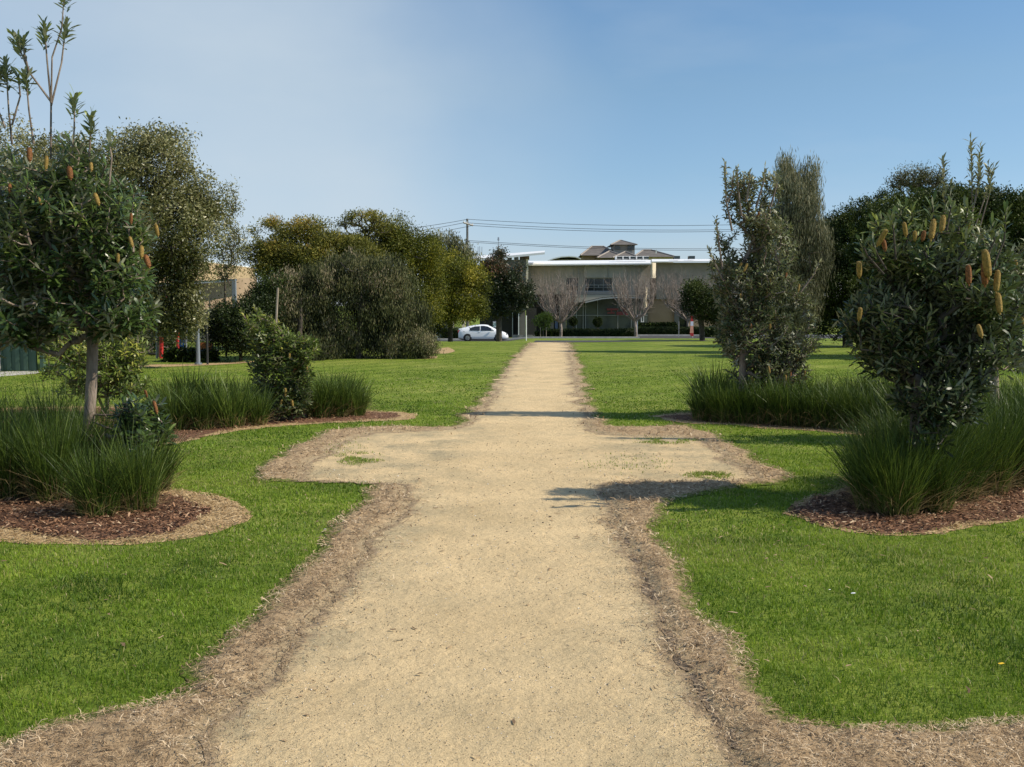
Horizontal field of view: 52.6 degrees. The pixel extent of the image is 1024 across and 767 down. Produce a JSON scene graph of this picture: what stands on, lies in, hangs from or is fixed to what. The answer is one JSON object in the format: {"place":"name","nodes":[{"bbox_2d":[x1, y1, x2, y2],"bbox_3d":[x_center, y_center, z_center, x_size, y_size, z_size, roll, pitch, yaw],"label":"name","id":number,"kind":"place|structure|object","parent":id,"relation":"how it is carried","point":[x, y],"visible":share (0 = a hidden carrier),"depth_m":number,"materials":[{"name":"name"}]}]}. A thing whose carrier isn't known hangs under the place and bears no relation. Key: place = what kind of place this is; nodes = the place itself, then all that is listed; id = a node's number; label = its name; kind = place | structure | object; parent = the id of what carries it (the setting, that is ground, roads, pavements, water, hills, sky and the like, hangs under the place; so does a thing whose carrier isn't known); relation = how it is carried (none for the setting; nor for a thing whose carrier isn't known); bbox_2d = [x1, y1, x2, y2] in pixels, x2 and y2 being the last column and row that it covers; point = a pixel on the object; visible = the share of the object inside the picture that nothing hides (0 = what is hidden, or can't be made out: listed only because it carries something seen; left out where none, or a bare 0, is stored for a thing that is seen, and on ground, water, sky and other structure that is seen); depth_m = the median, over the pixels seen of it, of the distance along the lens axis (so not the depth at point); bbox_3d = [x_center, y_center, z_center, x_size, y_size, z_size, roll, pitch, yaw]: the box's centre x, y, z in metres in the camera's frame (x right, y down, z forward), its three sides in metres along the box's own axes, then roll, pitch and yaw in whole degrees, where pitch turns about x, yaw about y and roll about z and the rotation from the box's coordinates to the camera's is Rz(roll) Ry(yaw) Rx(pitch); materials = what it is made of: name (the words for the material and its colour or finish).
{"place":"outdoors","nodes":[
{"label":"outdoors","id":0,"kind":"place"},
{"bbox_2d":[199,342,758,766],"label":"gravel path","id":1,"kind":"structure","parent":0,"point":[537,369],"depth_m":5.16,"materials":[{"name":"gravel"}]},
{"bbox_2d":[206,440,749,766],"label":"loose grains","id":2,"kind":"object","parent":1,"relation":"on","point":[479,626],"visible":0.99,"depth_m":4.77},
{"bbox_2d":[2,379,1020,756],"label":"fallen leaves","id":3,"kind":"object","parent":1,"relation":"on","point":[504,575],"visible":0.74,"depth_m":5.64,"materials":[{"name":"plant"}]},
{"bbox_2d":[0,307,1023,746],"bbox_3d":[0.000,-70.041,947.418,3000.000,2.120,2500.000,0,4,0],"label":"lawn ground","id":4,"kind":"structure","parent":0,"point":[656,349],"depth_m":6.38,"materials":[{"name":"plant"}]},
{"bbox_2d":[0,304,45,371],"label":"steel fence","id":5,"kind":"object","parent":4,"relation":"on","point":[18,358],"visible":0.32,"depth_m":24.64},
{"bbox_2d":[0,108,236,361],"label":"olive tree","id":6,"kind":"object","parent":4,"relation":"on","point":[195,205],"visible":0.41,"depth_m":25.30,"materials":[{"name":"green plant"}]},
{"bbox_2d":[37,307,205,356],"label":"shrub","id":7,"kind":"object","parent":4,"relation":"on","point":[166,345],"visible":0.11,"depth_m":32.62,"materials":[{"name":"green plant"}]},
{"bbox_2d":[0,489,251,544],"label":"dead grass rim","id":8,"kind":"object","parent":4,"relation":"on","point":[24,533],"visible":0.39,"depth_m":7.35,"materials":[{"name":"plant"}]},
{"bbox_2d":[0,485,210,540],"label":"mulch bed","id":9,"kind":"object","parent":8,"relation":"on","point":[100,532],"visible":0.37,"depth_m":7.60,"materials":[{"name":"brown wood"}]},
{"bbox_2d":[0,381,72,433],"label":"grass tussock","id":10,"kind":"object","parent":9,"relation":"on","point":[7,418],"depth_m":10.18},
{"bbox_2d":[0,389,94,500],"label":"grass tussock","id":11,"kind":"object","parent":9,"relation":"on","point":[8,487],"depth_m":8.43,"materials":[{"name":"plant"}]},
{"bbox_2d":[0,372,108,458],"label":"grass tussock","id":12,"kind":"object","parent":9,"relation":"on","point":[31,411],"depth_m":9.07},
{"bbox_2d":[0,385,116,502],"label":"grass tussock","id":13,"kind":"object","parent":9,"relation":"on","point":[35,490],"depth_m":8.31,"materials":[{"name":"plant"}]},
{"bbox_2d":[0,357,132,435],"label":"grass tussock","id":14,"kind":"object","parent":9,"relation":"on","point":[55,403],"depth_m":9.64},
{"bbox_2d":[0,0,177,455],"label":"banksia tree","id":15,"kind":"object","parent":9,"relation":"on","point":[34,261],"visible":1,"depth_m":8.75,"materials":[{"name":"green plant"}]},
{"bbox_2d":[33,378,145,472],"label":"grass tussock","id":16,"kind":"object","parent":9,"relation":"on","point":[102,418],"depth_m":9.25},
{"bbox_2d":[1,397,183,499],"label":"grass tussock","id":17,"kind":"object","parent":9,"relation":"on","point":[92,437],"depth_m":8.82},
{"bbox_2d":[10,420,187,517],"bbox_3d":[-3.160,0.649,7.748,1.542,0.789,1.366,-3,5,-34],"label":"grass tussock","id":18,"kind":"object","parent":9,"relation":"on","point":[87,488],"depth_m":7.73,"materials":[{"name":"plant"}]},
{"bbox_2d":[63,408,207,517],"bbox_3d":[-2.929,0.598,8.005,1.189,0.842,1.274,2,5,19],"label":"grass tussock","id":19,"kind":"object","parent":9,"relation":"on","point":[143,501],"depth_m":7.92,"materials":[{"name":"plant"}]},
{"bbox_2d":[102,412,207,490],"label":"grass tussock","id":20,"kind":"object","parent":9,"relation":"on","point":[172,468],"depth_m":8.84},
{"bbox_2d":[156,296,212,358],"bbox_3d":[-9.677,-1.645,31.036,1.651,1.933,1.258,0,4,0],"label":"playground set","id":21,"kind":"object","parent":4,"relation":"on","point":[177,345],"visible":0.11,"depth_m":30.48,"materials":[{"name":"red paint"}]},
{"bbox_2d":[160,341,219,361],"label":"shrubs","id":22,"kind":"object","parent":4,"relation":"on","point":[175,354],"visible":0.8,"depth_m":28.56,"materials":[{"name":"green plant"}]},
{"bbox_2d":[141,361,253,366],"bbox_3d":[-8.083,-0.532,27.758,4.111,0.001,1.227,-4,6,-39],"label":"sand edge","id":23,"kind":"object","parent":4,"relation":"on","point":[161,365],"visible":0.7,"depth_m":27.38,"materials":[{"name":"beige soil"}]},
{"bbox_2d":[142,255,256,341],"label":"tan building","id":24,"kind":"structure","parent":4,"relation":"on","point":[241,279],"depth_m":58.81,"materials":[{"name":"metal"}]},
{"bbox_2d":[3,406,417,443],"bbox_3d":[-4.630,0.555,13.620,6.554,0.001,5.278,0,4,0],"label":"dead grass rim","id":25,"kind":"object","parent":4,"relation":"on","point":[363,420],"visible":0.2,"depth_m":13.87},
{"bbox_2d":[3,408,400,440],"bbox_3d":[-4.584,0.549,13.642,6.004,0.001,4.643,0,4,0],"label":"mulch bed","id":26,"kind":"object","parent":25,"relation":"on","point":[325,419],"visible":0.17,"depth_m":14.19,"materials":[{"name":"brown wood"}]},
{"bbox_2d":[37,327,151,413],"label":"banksia tree","id":27,"kind":"object","parent":26,"relation":"on","point":[114,371],"visible":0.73,"depth_m":14.53,"materials":[{"name":"green plant"}]},
{"bbox_2d":[127,368,199,413],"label":"grass tussock","id":28,"kind":"object","parent":26,"relation":"on","point":[155,387],"depth_m":14.26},
{"bbox_2d":[130,373,216,430],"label":"grass tussock","id":29,"kind":"object","parent":26,"relation":"on","point":[176,412],"depth_m":13.09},
{"bbox_2d":[145,354,235,407],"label":"grass tussock","id":30,"kind":"object","parent":26,"relation":"on","point":[182,380],"depth_m":14.47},
{"bbox_2d":[156,376,233,429],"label":"grass tussock","id":31,"kind":"object","parent":26,"relation":"on","point":[200,423],"depth_m":13.14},
{"bbox_2d":[175,365,244,400],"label":"grass tussock","id":32,"kind":"object","parent":26,"relation":"on","point":[226,380],"depth_m":14.52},
{"bbox_2d":[187,366,271,430],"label":"grass tussock","id":33,"kind":"object","parent":26,"relation":"on","point":[235,410],"depth_m":13.34,"materials":[{"name":"plant"}]},
{"bbox_2d":[219,382,286,425],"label":"grass tussock","id":34,"kind":"object","parent":26,"relation":"on","point":[259,414],"depth_m":13.65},
{"bbox_2d":[239,303,323,419],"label":"banksia tree","id":35,"kind":"object","parent":26,"relation":"on","point":[276,349],"visible":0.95,"depth_m":14.13,"materials":[{"name":"green plant"}]},
{"bbox_2d":[292,366,355,417],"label":"grass tussock","id":36,"kind":"object","parent":26,"relation":"on","point":[321,407],"depth_m":14.46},
{"bbox_2d":[312,366,370,416],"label":"grass tussock","id":37,"kind":"object","parent":26,"relation":"on","point":[339,409],"depth_m":14.59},
{"bbox_2d":[326,370,385,415],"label":"shrub","id":38,"kind":"object","parent":26,"relation":"on","point":[359,401],"depth_m":14.76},
{"bbox_2d":[0,407,1023,538],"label":"bark chips","id":39,"kind":"object","parent":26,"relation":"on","point":[196,504],"visible":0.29,"depth_m":7.75,"materials":[{"name":"wood"}]},
{"bbox_2d":[207,177,254,356],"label":"olive tree","id":40,"kind":"object","parent":4,"relation":"on","point":[229,266],"visible":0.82,"depth_m":29.73,"materials":[{"name":"green plant"}]},
{"bbox_2d":[195,266,301,361],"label":"shrub","id":41,"kind":"object","parent":4,"relation":"on","point":[226,323],"visible":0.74,"depth_m":28.68,"materials":[{"name":"green plant"}]},
{"bbox_2d":[248,257,349,360],"bbox_3d":[-6.332,-1.896,30.218,3.342,3.563,2.682,0,4,0],"label":"paperbark tree","id":42,"kind":"object","parent":4,"relation":"on","point":[304,301],"visible":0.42,"depth_m":29.89,"materials":[{"name":"green plant"}]},
{"bbox_2d":[234,212,388,321],"bbox_3d":[-7.092,-3.649,36.542,5.779,4.888,3.297,0,4,0],"label":"wattle tree","id":43,"kind":"object","parent":4,"relation":"on","point":[284,248],"visible":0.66,"depth_m":35.98,"materials":[{"name":"green plant"}]},
{"bbox_2d":[331,206,398,247],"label":"wattle tree","id":44,"kind":"object","parent":4,"relation":"on","point":[373,218],"visible":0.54,"depth_m":37.47,"materials":[{"name":"green plant"}]},
{"bbox_2d":[294,246,443,358],"bbox_3d":[-4.580,-2.185,30.992,5.130,4.041,2.676,0,4,0],"label":"paperbark tree","id":45,"kind":"object","parent":4,"relation":"on","point":[372,294],"visible":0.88,"depth_m":30.34,"materials":[{"name":"green plant"}]},
{"bbox_2d":[366,208,454,335],"bbox_3d":[-4.057,-3.974,38.732,3.783,5.200,3.021,3,5,35],"label":"wattle tree","id":46,"kind":"object","parent":4,"relation":"on","point":[406,244],"visible":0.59,"depth_m":38.22,"materials":[{"name":"green plant"}]},
{"bbox_2d":[395,325,446,358],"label":"shrub","id":47,"kind":"object","parent":4,"relation":"on","point":[426,344],"visible":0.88,"depth_m":30.25,"materials":[{"name":"green plant"}]},
{"bbox_2d":[423,228,482,271],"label":"grey green tree","id":48,"kind":"object","parent":4,"relation":"on","point":[450,240],"visible":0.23,"depth_m":68.86,"materials":[{"name":"green plant"}]},
{"bbox_2d":[416,245,496,341],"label":"wattle tree","id":49,"kind":"object","parent":4,"relation":"on","point":[463,277],"visible":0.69,"depth_m":45.27,"materials":[{"name":"green plant"}]},
{"bbox_2d":[474,246,544,336],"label":"office building","id":50,"kind":"structure","parent":4,"relation":"on","point":[515,325],"depth_m":109.78,"materials":[{"name":"white paint"}]},
{"bbox_2d":[479,243,540,341],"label":"upright tree","id":51,"kind":"object","parent":4,"relation":"on","point":[511,289],"visible":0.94,"depth_m":59.32,"materials":[{"name":"green plant"}]},
{"bbox_2d":[0,404,1023,543],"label":"rim straw litter","id":52,"kind":"object","parent":4,"relation":"on","point":[187,528],"visible":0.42,"depth_m":7.53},
{"bbox_2d":[0,342,1023,766],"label":"dead grass verge","id":53,"kind":"structure","parent":4,"relation":"on","point":[202,716],"depth_m":4.54,"materials":[{"name":"plant"}]},
{"bbox_2d":[316,436,777,495],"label":"weeds","id":54,"kind":"object","parent":53,"relation":"on","point":[696,474],"visible":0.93,"depth_m":10.37,"materials":[{"name":"plant"}]},
{"bbox_2d":[673,653,695,670],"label":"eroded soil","id":55,"kind":"structure","parent":53,"relation":"on","point":[678,663],"depth_m":4.58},
{"bbox_2d":[398,337,638,339],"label":"road kerb","id":56,"kind":"structure","parent":4,"relation":"on","point":[546,337],"depth_m":97.50,"materials":[{"name":"concrete"}]},
{"bbox_2d":[529,311,555,336],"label":"young street tree","id":57,"kind":"object","parent":4,"relation":"on","point":[539,322],"visible":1,"depth_m":98.17,"materials":[{"name":"green plant"}]},
{"bbox_2d":[532,267,591,336],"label":"bare tree","id":58,"kind":"object","parent":4,"relation":"on","point":[571,303],"visible":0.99,"depth_m":98.29,"materials":[{"name":"grey plant"}]},
{"bbox_2d":[534,340,630,341],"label":"asphalt footpath","id":59,"kind":"structure","parent":4,"relation":"on","point":[577,341],"depth_m":44.01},
{"bbox_2d":[551,327,633,336],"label":"clipped hedge","id":60,"kind":"object","parent":4,"relation":"on","point":[604,332],"visible":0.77,"depth_m":99.33,"materials":[{"name":"green plant"}]},
{"bbox_2d":[579,240,673,262],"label":"tiled house","id":61,"kind":"structure","parent":4,"relation":"on","point":[600,253],"depth_m":154.06,"materials":[{"name":"tile"}]},
{"bbox_2d":[603,270,664,336],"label":"bare tree","id":62,"kind":"object","parent":4,"relation":"on","point":[629,310],"visible":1,"depth_m":98.31,"materials":[{"name":"grey plant"}]},
{"bbox_2d":[638,321,677,327],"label":"shrubs","id":63,"kind":"object","parent":4,"relation":"on","point":[664,324],"visible":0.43,"depth_m":108.84,"materials":[{"name":"green plant"}]},
{"bbox_2d":[638,325,706,334],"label":"clipped hedge","id":64,"kind":"object","parent":4,"relation":"on","point":[659,330],"visible":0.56,"depth_m":106.95,"materials":[{"name":"green plant"}]},
{"bbox_2d":[651,268,714,326],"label":"bare tree","id":65,"kind":"object","parent":4,"relation":"on","point":[675,308],"visible":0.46,"depth_m":107.52,"materials":[{"name":"brown plant"}]},
{"bbox_2d":[677,275,731,340],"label":"dark tree","id":66,"kind":"object","parent":4,"relation":"on","point":[699,300],"visible":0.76,"depth_m":45.08,"materials":[{"name":"green plant"}]},
{"bbox_2d":[653,413,865,435],"bbox_3d":[4.428,0.519,14.098,4.981,0.001,3.891,0,4,0],"label":"dead grass rim","id":67,"kind":"object","parent":4,"relation":"on","point":[760,426],"visible":0.17,"depth_m":13.54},
{"bbox_2d":[660,414,860,431],"bbox_3d":[4.333,0.508,14.172,4.528,0.001,3.271,0,4,0],"label":"mulch bed","id":68,"kind":"object","parent":67,"relation":"on","point":[681,416],"visible":0.14,"depth_m":14.19,"materials":[{"name":"brown plant"}]},
{"bbox_2d":[665,357,737,402],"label":"grass tussock","id":69,"kind":"object","parent":68,"relation":"on","point":[702,380],"depth_m":15.20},
{"bbox_2d":[675,374,737,420],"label":"grass tussock","id":70,"kind":"object","parent":68,"relation":"on","point":[695,409],"depth_m":14.16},
{"bbox_2d":[691,372,759,422],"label":"grass tussock","id":71,"kind":"object","parent":68,"relation":"on","point":[722,407],"depth_m":13.96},
{"bbox_2d":[705,368,775,423],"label":"grass tussock","id":72,"kind":"object","parent":68,"relation":"on","point":[742,410],"depth_m":13.82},
{"bbox_2d":[705,158,822,398],"bbox_3d":[3.482,-1.309,14.436,1.654,3.601,1.331,0,4,0],"label":"banksia tree","id":73,"kind":"object","parent":68,"relation":"on","point":[781,337],"visible":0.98,"depth_m":14.26,"materials":[{"name":"green plant"}]},
{"bbox_2d":[726,368,805,424],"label":"grass tussock","id":74,"kind":"object","parent":68,"relation":"on","point":[766,412],"depth_m":13.70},
{"bbox_2d":[746,366,818,425],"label":"grass tussock","id":75,"kind":"object","parent":68,"relation":"on","point":[785,412],"depth_m":13.53,"materials":[{"name":"plant"}]},
{"bbox_2d":[772,374,835,426],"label":"grass tussock","id":76,"kind":"object","parent":68,"relation":"on","point":[798,422],"depth_m":13.45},
{"bbox_2d":[789,364,843,396],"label":"grass tussock","id":77,"kind":"object","parent":68,"relation":"on","point":[817,383],"depth_m":14.75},
{"bbox_2d":[784,376,863,428],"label":"grass tussock","id":78,"kind":"object","parent":68,"relation":"on","point":[819,415],"depth_m":13.31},
{"bbox_2d":[809,375,883,429],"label":"grass tussock","id":79,"kind":"object","parent":68,"relation":"on","point":[843,417],"depth_m":13.19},
{"bbox_2d":[825,364,882,400],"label":"grass tussock","id":80,"kind":"object","parent":68,"relation":"on","point":[860,385],"depth_m":14.59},
{"bbox_2d":[823,365,893,403],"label":"grass tussock","id":81,"kind":"object","parent":68,"relation":"on","point":[879,385],"depth_m":14.49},
{"bbox_2d":[827,377,892,429],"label":"grass tussock","id":82,"kind":"object","parent":68,"relation":"on","point":[862,405],"depth_m":13.07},
{"bbox_2d":[855,378,898,421],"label":"grass tussock","id":83,"kind":"object","parent":68,"relation":"on","point":[880,406],"depth_m":13.00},
{"bbox_2d":[734,144,840,336],"bbox_3d":[8.981,-4.373,33.762,3.517,6.758,2.520,0,4,0],"label":"she oak","id":84,"kind":"object","parent":4,"relation":"on","point":[801,200],"visible":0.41,"depth_m":33.23,"materials":[{"name":"green plant"}]},
{"bbox_2d":[798,186,908,346],"bbox_3d":[13.241,-4.351,38.639,5.570,5.973,3.576,0,4,0],"label":"dense tree","id":85,"kind":"object","parent":4,"relation":"on","point":[844,223],"visible":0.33,"depth_m":37.96,"materials":[{"name":"green plant"}]},
{"bbox_2d":[783,490,1023,535],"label":"dead grass rim","id":86,"kind":"object","parent":4,"relation":"on","point":[902,534],"visible":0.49,"depth_m":7.49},
{"bbox_2d":[787,488,1023,533],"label":"mulch bed","id":87,"kind":"object","parent":86,"relation":"on","point":[925,529],"visible":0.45,"depth_m":7.78,"materials":[{"name":"brown wood"}]},
{"bbox_2d":[805,413,899,509],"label":"grass tussock","id":88,"kind":"object","parent":87,"relation":"on","point":[853,446],"depth_m":8.57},
{"bbox_2d":[807,401,956,517],"bbox_3d":[2.871,0.532,8.074,1.330,0.918,1.386,0,4,-3],"label":"grass tussock","id":89,"kind":"object","parent":87,"relation":"on","point":[855,487],"depth_m":7.97,"materials":[{"name":"plant"}]},
{"bbox_2d":[814,413,970,519],"bbox_3d":[2.954,0.610,7.806,1.152,0.800,1.116,-1,5,-17],"label":"grass tussock","id":90,"kind":"object","parent":87,"relation":"on","point":[901,495],"depth_m":7.73,"materials":[{"name":"plant"}]},
{"bbox_2d":[831,409,965,497],"bbox_3d":[3.132,0.571,8.370,1.340,0.926,1.255,2,5,21],"label":"grass tussock","id":91,"kind":"object","parent":87,"relation":"on","point":[876,435],"depth_m":8.44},
{"bbox_2d":[827,396,1015,504],"bbox_3d":[3.203,0.492,8.343,1.625,1.024,1.605,0,4,-3],"label":"grass tussock","id":92,"kind":"object","parent":87,"relation":"on","point":[898,433],"depth_m":8.13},
{"bbox_2d":[835,403,1008,517],"bbox_3d":[3.219,0.564,7.960,1.623,0.998,1.441,-3,5,-35],"label":"grass tussock","id":93,"kind":"object","parent":87,"relation":"on","point":[938,506],"depth_m":7.85,"materials":[{"name":"plant"}]},
{"bbox_2d":[826,379,1022,494],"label":"grass tussock","id":94,"kind":"object","parent":87,"relation":"on","point":[958,430],"depth_m":8.41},
{"bbox_2d":[831,191,1023,459],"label":"banksia tree","id":95,"kind":"object","parent":87,"relation":"on","point":[945,291],"visible":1,"depth_m":8.05,"materials":[{"name":"green plant"}]},
{"bbox_2d":[842,394,1018,498],"bbox_3d":[3.428,0.490,8.524,1.487,0.992,1.502,0,4,0],"label":"grass tussock","id":96,"kind":"object","parent":87,"relation":"on","point":[936,436],"depth_m":8.38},
{"bbox_2d":[924,417,1022,511],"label":"grass tussock","id":97,"kind":"object","parent":87,"relation":"on","point":[978,483],"depth_m":8.30,"materials":[{"name":"plant"}]},
{"bbox_2d":[953,387,1023,496],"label":"grass tussock","id":98,"kind":"object","parent":87,"relation":"on","point":[1004,470],"depth_m":8.60,"materials":[{"name":"plant"}]},
{"bbox_2d":[957,376,1023,489],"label":"grass tussock","id":99,"kind":"object","parent":87,"relation":"on","point":[1021,473],"depth_m":8.93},
{"bbox_2d":[976,366,1023,425],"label":"grass tussock","id":100,"kind":"object","parent":87,"relation":"on","point":[1008,397],"depth_m":10.09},
{"bbox_2d":[984,376,1023,474],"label":"grass tussock","id":101,"kind":"object","parent":87,"relation":"on","point":[1017,404],"depth_m":9.24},
{"bbox_2d":[879,159,956,193],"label":"grey green tree","id":102,"kind":"object","parent":4,"relation":"on","point":[922,179],"visible":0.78,"depth_m":73.59,"materials":[{"name":"green plant"}]},
{"bbox_2d":[843,177,1012,323],"bbox_3d":[12.295,-3.434,30.688,5.001,5.359,3.343,0,4,0],"label":"dense tree","id":103,"kind":"object","parent":4,"relation":"on","point":[919,195],"visible":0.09,"depth_m":30.11,"materials":[{"name":"green plant"}]},
{"bbox_2d":[933,132,1023,410],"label":"banksia tree","id":104,"kind":"object","parent":4,"relation":"on","point":[1020,273],"visible":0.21,"depth_m":11.54,"materials":[{"name":"green plant"}]},
{"bbox_2d":[957,181,1023,351],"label":"dense tree","id":105,"kind":"object","parent":4,"relation":"on","point":[1015,229],"visible":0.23,"depth_m":29.61,"materials":[{"name":"green plant"}]},
{"bbox_2d":[0,0,1023,302],"label":"sky","id":106,"kind":"structure","parent":0,"point":[604,115],"materials":[{"name":"blue"}]},
{"bbox_2d":[528,256,750,329],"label":"office building","id":107,"kind":"structure","parent":0,"point":[600,301],"depth_m":112.84,"materials":[{"name":"white paint"}]},
{"bbox_2d":[585,278,611,291],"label":"window","id":108,"kind":"structure","parent":107,"relation":"in","point":[598,284],"depth_m":111.86,"materials":[{"name":"grey glass"}]},
{"bbox_2d":[440,336,1023,340],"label":"road","id":109,"kind":"structure","parent":0,"point":[655,337],"depth_m":99.16,"materials":[{"name":"asphalt"}]},
{"bbox_2d":[458,324,508,340],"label":"parked car","id":110,"kind":"object","parent":109,"relation":"on","point":[482,332],"visible":0.78,"depth_m":92.10,"materials":[{"name":"white paint"}]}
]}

